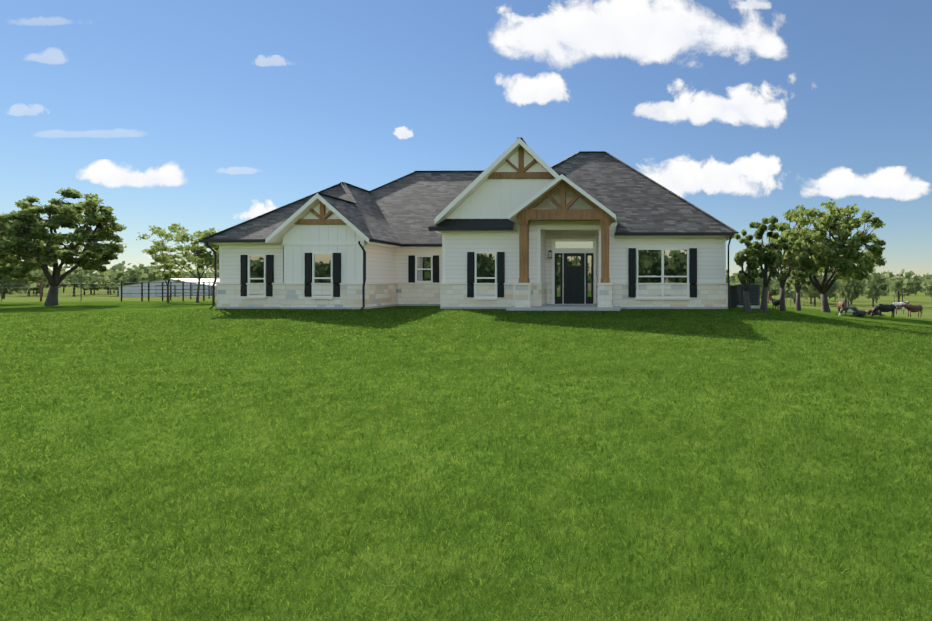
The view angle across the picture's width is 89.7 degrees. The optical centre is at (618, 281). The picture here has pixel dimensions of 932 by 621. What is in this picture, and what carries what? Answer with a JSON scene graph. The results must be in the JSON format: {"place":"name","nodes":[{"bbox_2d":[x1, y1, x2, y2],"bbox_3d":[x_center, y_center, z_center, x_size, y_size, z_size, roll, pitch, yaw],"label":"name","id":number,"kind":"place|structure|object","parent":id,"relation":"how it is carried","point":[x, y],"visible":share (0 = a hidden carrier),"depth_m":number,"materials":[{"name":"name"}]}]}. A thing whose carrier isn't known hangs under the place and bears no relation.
{"place":"outdoors","nodes":[
{"label":"outdoors","id":0,"kind":"place"},
{"bbox_2d":[81,159,183,187],"bbox_3d":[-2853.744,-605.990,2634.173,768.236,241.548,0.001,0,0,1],"label":"cloud","id":1,"kind":"structure","parent":0,"point":[106,172],"depth_m":2634.79,"materials":[{"name":"white"}]},
{"bbox_2d":[146,251,172,257],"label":"cloud","id":2,"kind":"structure","parent":0,"point":[148,255],"depth_m":2819.23,"materials":[{"name":"white"}]},
{"bbox_2d":[234,200,276,218],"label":"cloud","id":3,"kind":"structure","parent":0,"point":[258,209],"depth_m":2650.63,"materials":[{"name":"white"}]},
{"bbox_2d":[394,126,412,138],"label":"cloud","id":4,"kind":"structure","parent":0,"point":[401,133],"depth_m":2665.40,"materials":[{"name":"white"}]},
{"bbox_2d":[0,286,931,620],"bbox_3d":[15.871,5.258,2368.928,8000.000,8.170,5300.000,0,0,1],"label":"ground","id":5,"kind":"structure","parent":0,"point":[70,302],"depth_m":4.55,"materials":[{"name":"green plant"}]},
{"bbox_2d":[0,272,35,298],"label":"trees","id":6,"kind":"object","parent":5,"relation":"on","point":[10,286],"visible":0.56,"depth_m":88.44,"materials":[{"name":"green plant"}]},
{"bbox_2d":[0,251,58,281],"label":"tree","id":7,"kind":"object","parent":5,"relation":"on","point":[14,271],"visible":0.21,"depth_m":29.21,"materials":[{"name":"green plant"}]},
{"bbox_2d":[1,281,120,301],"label":"fence","id":8,"kind":"object","parent":5,"relation":"on","point":[40,294],"visible":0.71,"depth_m":32.69,"materials":[{"name":"brown"}]},
{"bbox_2d":[0,187,126,305],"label":"oak tree","id":9,"kind":"object","parent":5,"relation":"on","point":[23,227],"visible":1,"depth_m":26.14,"materials":[{"name":"green plant"}]},
{"bbox_2d":[27,261,218,295],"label":"trees","id":10,"kind":"object","parent":5,"relation":"on","point":[111,278],"visible":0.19,"depth_m":178.54,"materials":[{"name":"green plant"}]},
{"bbox_2d":[117,278,218,296],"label":"barn","id":11,"kind":"structure","parent":5,"relation":"on","point":[155,286],"depth_m":121.17,"materials":[{"name":"white metal"}]},
{"bbox_2d":[121,282,216,300],"bbox_3d":[-30.058,0.800,32.061,12.594,1.679,0.086,0,0,2],"label":"pipe fence","id":12,"kind":"object","parent":5,"relation":"on","point":[182,289],"visible":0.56,"depth_m":32.16,"materials":[{"name":"black metal"}]},
{"bbox_2d":[150,248,192,301],"bbox_3d":[-30.822,-0.251,30.521,1.827,4.136,1.886,0,0,1],"label":"tree","id":13,"kind":"object","parent":5,"relation":"on","point":[168,274],"visible":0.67,"depth_m":30.17,"materials":[{"name":"green plant"}]},
{"bbox_2d":[136,223,219,302],"bbox_3d":[-27.788,-0.957,28.741,5.202,5.517,3.767,0,0,-19],"label":"tree","id":14,"kind":"object","parent":5,"relation":"on","point":[199,258],"visible":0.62,"depth_m":28.38,"materials":[{"name":"green plant"}]},
{"bbox_2d":[148,282,218,300],"bbox_3d":[-34.254,0.876,37.801,0.088,1.690,11.086,0,0,1],"label":"pipe fence","id":15,"kind":"object","parent":5,"relation":"on","point":[191,285],"visible":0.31,"depth_m":35.17,"materials":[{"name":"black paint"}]},
{"bbox_2d":[199,137,738,310],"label":"house","id":16,"kind":"structure","parent":5,"relation":"on","point":[518,224],"depth_m":19.01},
{"bbox_2d":[64,268,931,294],"bbox_3d":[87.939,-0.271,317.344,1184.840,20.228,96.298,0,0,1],"label":"trees","id":17,"kind":"object","parent":5,"relation":"on","point":[927,276],"visible":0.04,"depth_m":291.35,"materials":[{"name":"green plant"}]},
{"bbox_2d":[730,285,736,307],"bbox_3d":[5.139,0.778,19.934,0.320,1.190,0.260,0,0,1],"label":"air conditioning unit","id":18,"kind":"object","parent":5,"relation":"on","point":[733,296],"visible":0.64,"depth_m":19.82,"materials":[{"name":"black metal"}]},
{"bbox_2d":[733,229,758,311],"bbox_3d":[5.020,-0.248,17.441,1.059,3.686,1.070,0,0,1],"label":"tree","id":19,"kind":"object","parent":5,"relation":"on","point":[752,261],"visible":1,"depth_m":17.32,"materials":[{"name":"green plant"}]},
{"bbox_2d":[734,284,759,307],"bbox_3d":[5.935,0.673,20.567,1.100,1.100,1.100,0,0,1],"label":"ac unit","id":20,"kind":"object","parent":5,"relation":"on","point":[754,293],"visible":0.58,"depth_m":20.11,"materials":[{"name":"metal"}]},
{"bbox_2d":[745,215,789,311],"bbox_3d":[5.968,-0.545,18.106,1.923,4.338,1.471,0,0,41],"label":"tree","id":21,"kind":"object","parent":5,"relation":"on","point":[769,258],"visible":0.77,"depth_m":17.98,"materials":[{"name":"green plant"}]},
{"bbox_2d":[770,298,779,309],"bbox_3d":[8.059,1.173,22.800,0.266,0.603,1.097,0,0,-7],"label":"cow","id":22,"kind":"object","parent":5,"relation":"on","point":[775,302],"visible":0.73,"depth_m":22.63},
{"bbox_2d":[766,234,808,310],"bbox_3d":[8.100,-0.253,21.887,1.796,4.260,2.148,0,0,-28],"label":"tree","id":23,"kind":"object","parent":5,"relation":"on","point":[792,258],"visible":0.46,"depth_m":21.67,"materials":[{"name":"green plant"}]},
{"bbox_2d":[768,291,810,305],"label":"fence","id":24,"kind":"object","parent":5,"relation":"on","point":[786,299],"visible":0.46,"depth_m":62.34,"materials":[{"name":"brown"}]},
{"bbox_2d":[782,255,814,310],"bbox_3d":[10.505,0.226,25.961,1.757,3.774,1.786,0,0,-28],"label":"tree","id":25,"kind":"object","parent":5,"relation":"on","point":[806,262],"visible":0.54,"depth_m":25.92,"materials":[{"name":"green plant"}]},
{"bbox_2d":[766,199,886,311],"bbox_3d":[12.848,-1.280,27.554,7.649,7.227,5.693,0,0,1],"label":"oak tree","id":26,"kind":"object","parent":5,"relation":"on","point":[840,255],"visible":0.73,"depth_m":26.36,"materials":[{"name":"green plant"}]},
{"bbox_2d":[789,272,865,306],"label":"trees","id":27,"kind":"object","parent":5,"relation":"on","point":[851,286],"visible":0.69,"depth_m":86.70,"materials":[{"name":"green plant"}]},
{"bbox_2d":[726,268,931,306],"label":"trees","id":28,"kind":"object","parent":5,"relation":"on","point":[877,285],"visible":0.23,"depth_m":144.85,"materials":[{"name":"green plant"}]},
{"bbox_2d":[837,301,845,311],"bbox_3d":[15.608,1.748,31.065,0.363,0.807,1.390,0,0,8],"label":"cow","id":29,"kind":"object","parent":5,"relation":"on","point":[841,304],"visible":0.81,"depth_m":30.76},
{"bbox_2d":[839,306,857,316],"bbox_3d":[12.294,1.614,23.729,0.947,0.550,0.247,0,0,18],"label":"cow","id":30,"kind":"object","parent":5,"relation":"on","point":[849,309],"visible":0.94,"depth_m":23.64},
{"bbox_2d":[768,288,931,315],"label":"fence","id":31,"kind":"object","parent":5,"relation":"on","point":[851,301],"visible":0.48,"depth_m":32.41,"materials":[{"name":"brown"}]},
{"bbox_2d":[851,310,866,316],"bbox_3d":[12.964,1.657,24.045,1.268,0.552,0.440,0,0,-17],"label":"cow","id":32,"kind":"object","parent":5,"relation":"on","point":[861,313],"visible":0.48,"depth_m":23.93},
{"bbox_2d":[866,309,884,315],"bbox_3d":[16.200,1.853,27.904,1.454,0.640,0.543,0,0,1],"label":"cow","id":33,"kind":"object","parent":5,"relation":"on","point":[868,311],"visible":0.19,"depth_m":27.72},
{"bbox_2d":[870,304,896,317],"bbox_3d":[16.120,1.779,26.975,1.481,0.860,0.387,0,0,13],"label":"cow","id":34,"kind":"object","parent":5,"relation":"on","point":[881,308],"visible":0.88,"depth_m":26.85},
{"bbox_2d":[892,301,909,313],"bbox_3d":[23.678,2.222,37.193,2.000,1.102,0.484,0,0,-22],"label":"cow","id":35,"kind":"object","parent":5,"relation":"on","point":[898,304],"visible":0.56,"depth_m":36.98},
{"bbox_2d":[899,304,922,316],"bbox_3d":[20.776,2.076,31.477,1.783,0.982,0.432,0,0,-2],"label":"cow","id":36,"kind":"object","parent":5,"relation":"on","point":[910,308],"visible":0.9,"depth_m":31.34},
{"bbox_2d":[0,0,931,277],"label":"sky","id":37,"kind":"structure","parent":0,"point":[281,102],"materials":[{"name":"blue"}]},
{"bbox_2d":[496,73,567,104],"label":"cloud","id":38,"kind":"structure","parent":0,"point":[542,89],"depth_m":2473.51,"materials":[{"name":"white"}]},
{"bbox_2d":[499,1,604,68],"bbox_3d":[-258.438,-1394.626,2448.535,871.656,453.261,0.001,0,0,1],"label":"cloud","id":39,"kind":"structure","parent":0,"point":[544,20],"depth_m":2449.96,"materials":[{"name":"white"}]},
{"bbox_2d":[491,0,784,65],"bbox_3d":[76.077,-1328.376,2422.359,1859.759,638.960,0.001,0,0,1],"label":"cloud","id":40,"kind":"structure","parent":0,"point":[660,31],"depth_m":2422.43,"materials":[{"name":"white"}]},
{"bbox_2d":[635,100,681,120],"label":"cloud","id":41,"kind":"structure","parent":0,"point":[657,111],"depth_m":2513.06,"materials":[{"name":"white"}]},
{"bbox_2d":[639,156,775,196],"bbox_3d":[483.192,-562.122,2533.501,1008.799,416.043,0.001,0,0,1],"label":"cloud","id":42,"kind":"structure","parent":0,"point":[680,176],"depth_m":2533.00,"materials":[{"name":"white"}]},
{"bbox_2d":[665,76,792,125],"bbox_3d":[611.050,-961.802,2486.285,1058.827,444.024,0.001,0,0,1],"label":"cloud","id":43,"kind":"structure","parent":0,"point":[744,104],"depth_m":2486.03,"materials":[{"name":"white"}]},
{"bbox_2d":[739,0,769,8],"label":"cloud","id":44,"kind":"structure","parent":0,"point":[750,4],"depth_m":2714.26,"materials":[{"name":"white"}]},
{"bbox_2d":[730,153,782,185],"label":"cloud","id":45,"kind":"structure","parent":0,"point":[772,163],"depth_m":2552.95,"materials":[{"name":"white"}]},
{"bbox_2d":[802,166,928,200],"bbox_3d":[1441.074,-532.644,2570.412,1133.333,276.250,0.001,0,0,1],"label":"cloud","id":46,"kind":"structure","parent":0,"point":[896,183],"depth_m":2570.12,"materials":[{"name":"white"}]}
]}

